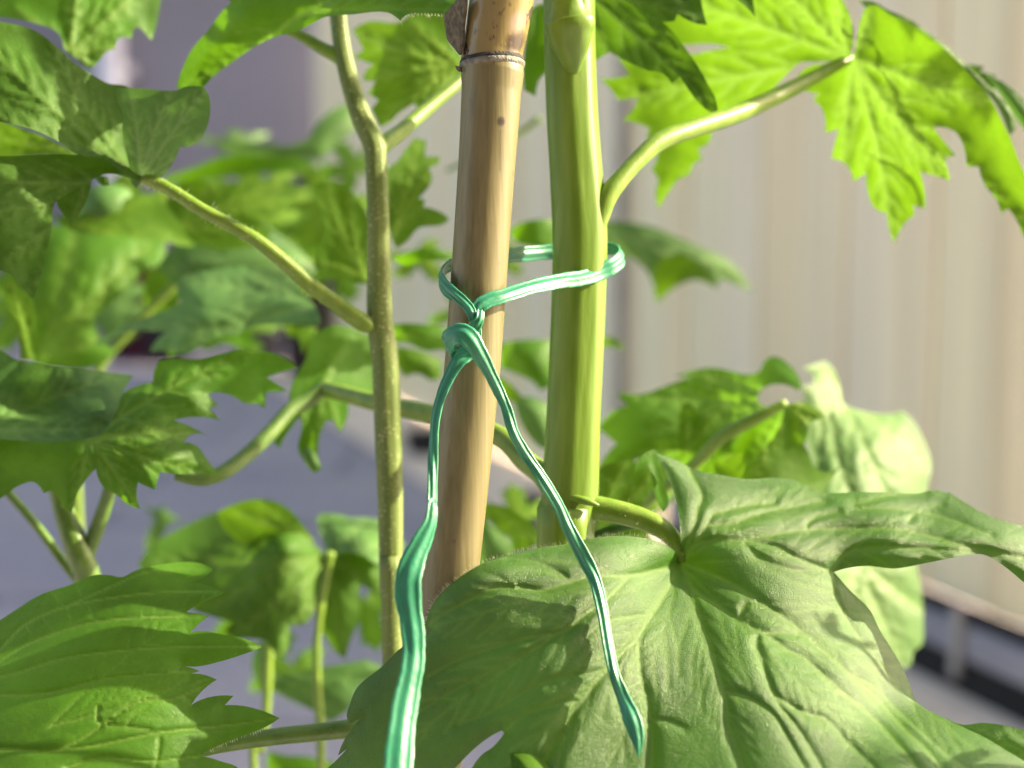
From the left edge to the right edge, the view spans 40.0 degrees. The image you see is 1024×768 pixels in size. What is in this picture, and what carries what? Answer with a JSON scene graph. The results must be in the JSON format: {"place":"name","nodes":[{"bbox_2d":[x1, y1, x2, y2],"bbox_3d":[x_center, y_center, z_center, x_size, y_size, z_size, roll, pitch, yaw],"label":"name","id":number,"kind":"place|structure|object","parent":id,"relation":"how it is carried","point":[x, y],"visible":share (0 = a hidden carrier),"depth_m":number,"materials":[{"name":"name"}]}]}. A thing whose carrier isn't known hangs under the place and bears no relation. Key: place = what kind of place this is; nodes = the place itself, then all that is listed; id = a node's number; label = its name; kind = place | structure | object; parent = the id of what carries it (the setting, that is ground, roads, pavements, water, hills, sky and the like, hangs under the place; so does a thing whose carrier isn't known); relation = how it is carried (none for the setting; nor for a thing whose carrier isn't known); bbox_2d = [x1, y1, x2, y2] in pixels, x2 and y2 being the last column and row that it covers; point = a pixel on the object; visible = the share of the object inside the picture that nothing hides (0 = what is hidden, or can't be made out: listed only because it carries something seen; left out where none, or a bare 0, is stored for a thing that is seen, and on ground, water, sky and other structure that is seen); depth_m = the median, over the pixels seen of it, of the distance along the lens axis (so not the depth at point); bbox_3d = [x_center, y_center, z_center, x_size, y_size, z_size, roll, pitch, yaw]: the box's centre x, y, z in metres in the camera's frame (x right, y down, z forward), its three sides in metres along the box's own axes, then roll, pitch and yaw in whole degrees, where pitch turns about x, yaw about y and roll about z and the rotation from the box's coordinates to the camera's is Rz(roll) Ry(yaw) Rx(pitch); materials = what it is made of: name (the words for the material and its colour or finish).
{"place":"outdoors","nodes":[
{"label":"outdoors","id":0,"kind":"place"},
{"bbox_2d":[0,0,316,345],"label":"wall","id":1,"kind":"structure","parent":0,"point":[269,86],"depth_m":4.61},
{"bbox_2d":[90,37,133,184],"bbox_3d":[-1.297,-1.608,4.480,0.120,2.600,0.110,0,7,0],"label":"drainpipe","id":2,"kind":"object","parent":1,"relation":"attached to","point":[109,68],"visible":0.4,"depth_m":4.51,"materials":[{"name":"plastic"}]},
{"bbox_2d":[251,326,283,354],"bbox_3d":[-0.751,-0.116,4.186,0.157,0.109,0.157,0,7,0],"label":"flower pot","id":3,"kind":"object","parent":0,"point":[270,342],"visible":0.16,"depth_m":4.13,"materials":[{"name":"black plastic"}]},
{"bbox_2d":[0,346,1023,767],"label":"ground","id":4,"kind":"structure","parent":0,"point":[342,480],"depth_m":2.15,"materials":[{"name":"grey concrete"}]},
{"bbox_2d":[107,266,157,361],"bbox_3d":[-1.154,-0.258,4.268,0.201,0.372,0.201,0,7,0],"label":"flower pot","id":5,"kind":"object","parent":4,"relation":"on","point":[133,349],"visible":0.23,"depth_m":4.22,"materials":[{"name":"red ceramic"}]},
{"bbox_2d":[141,303,187,366],"bbox_3d":[-1.012,-0.144,4.132,0.155,0.180,0.155,0,7,0],"label":"flower pot","id":6,"kind":"object","parent":4,"relation":"on","point":[154,358],"visible":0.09,"depth_m":4.09,"materials":[{"name":"black plastic"}]},
{"label":"soil bed","id":7,"kind":"structure","parent":4,"relation":"on","visible":0},
{"bbox_2d":[0,278,297,582],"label":"delphinium plant","id":8,"kind":"object","parent":7,"relation":"in","point":[65,433],"visible":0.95,"depth_m":0.40,"materials":[{"name":"green plant"}]},
{"bbox_2d":[0,562,357,767],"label":"delphinium plant","id":9,"kind":"object","parent":7,"relation":"in","point":[96,671],"visible":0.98,"depth_m":0.34,"materials":[{"name":"green plant"}]},
{"bbox_2d":[0,104,452,530],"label":"delphinium plant","id":10,"kind":"object","parent":7,"relation":"in","point":[106,250],"visible":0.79,"depth_m":0.52,"materials":[{"name":"green plant"}]},
{"bbox_2d":[0,0,460,665],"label":"delphinium plant","id":11,"kind":"object","parent":7,"relation":"in","point":[100,128],"visible":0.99,"depth_m":0.39,"materials":[{"name":"green plant"}]},
{"bbox_2d":[138,499,536,767],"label":"delphinium plant","id":12,"kind":"object","parent":7,"relation":"in","point":[274,574],"visible":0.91,"depth_m":0.49,"materials":[{"name":"green plant"}]},
{"bbox_2d":[421,0,533,767],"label":"bamboo cane","id":13,"kind":"object","parent":7,"relation":"in","point":[488,44],"visible":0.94,"depth_m":0.34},
{"bbox_2d":[174,0,1023,767],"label":"delphinium plant","id":14,"kind":"object","parent":7,"relation":"in","point":[746,632],"visible":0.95,"depth_m":0.36,"materials":[{"name":"green plant"}]},
{"bbox_2d":[384,242,643,767],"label":"plant tie","id":15,"kind":"object","parent":14,"relation":"attached to","point":[399,750],"visible":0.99,"depth_m":0.33,"materials":[{"name":"green plastic"}]},
{"bbox_2d":[427,115,931,667],"bbox_3d":[0.065,0.150,0.557,0.155,0.509,0.227,-2,7,-15],"label":"delphinium plant","id":16,"kind":"object","parent":7,"relation":"in","point":[721,421],"visible":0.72,"depth_m":0.49,"materials":[{"name":"green plant"}]},
{"bbox_2d":[523,491,541,526],"bbox_3d":[0.029,0.182,2.022,0.056,0.046,0.056,0,7,0],"label":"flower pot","id":17,"kind":"object","parent":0,"point":[532,497],"visible":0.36,"depth_m":2.00,"materials":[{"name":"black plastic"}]},
{"bbox_2d":[267,371,1023,729],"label":"path","id":18,"kind":"structure","parent":0,"point":[935,697],"depth_m":2.31,"materials":[{"name":"concrete"}]},
{"bbox_2d":[283,177,331,375],"bbox_3d":[-0.568,-0.293,3.864,0.158,0.540,0.158,0,7,0],"label":"flower pot","id":19,"kind":"object","parent":18,"relation":"on","point":[295,355],"visible":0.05,"depth_m":3.83,"materials":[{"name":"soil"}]},
{"bbox_2d":[401,428,429,455],"bbox_3d":[-0.161,0.110,2.614,0.089,0.045,0.089,0,7,0],"label":"flower pot","id":20,"kind":"object","parent":18,"relation":"on","point":[416,441],"visible":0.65,"depth_m":2.58,"materials":[{"name":"black plastic"}]},
{"bbox_2d":[314,0,1023,625],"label":"wooden fence","id":21,"kind":"object","parent":18,"relation":"on","point":[920,322],"visible":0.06,"depth_m":1.56,"materials":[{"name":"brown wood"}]},
{"bbox_2d":[664,494,1023,724],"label":"gravel board","id":22,"kind":"object","parent":18,"relation":"on","point":[974,653],"visible":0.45,"depth_m":1.30,"materials":[{"name":"concrete"}]}
]}

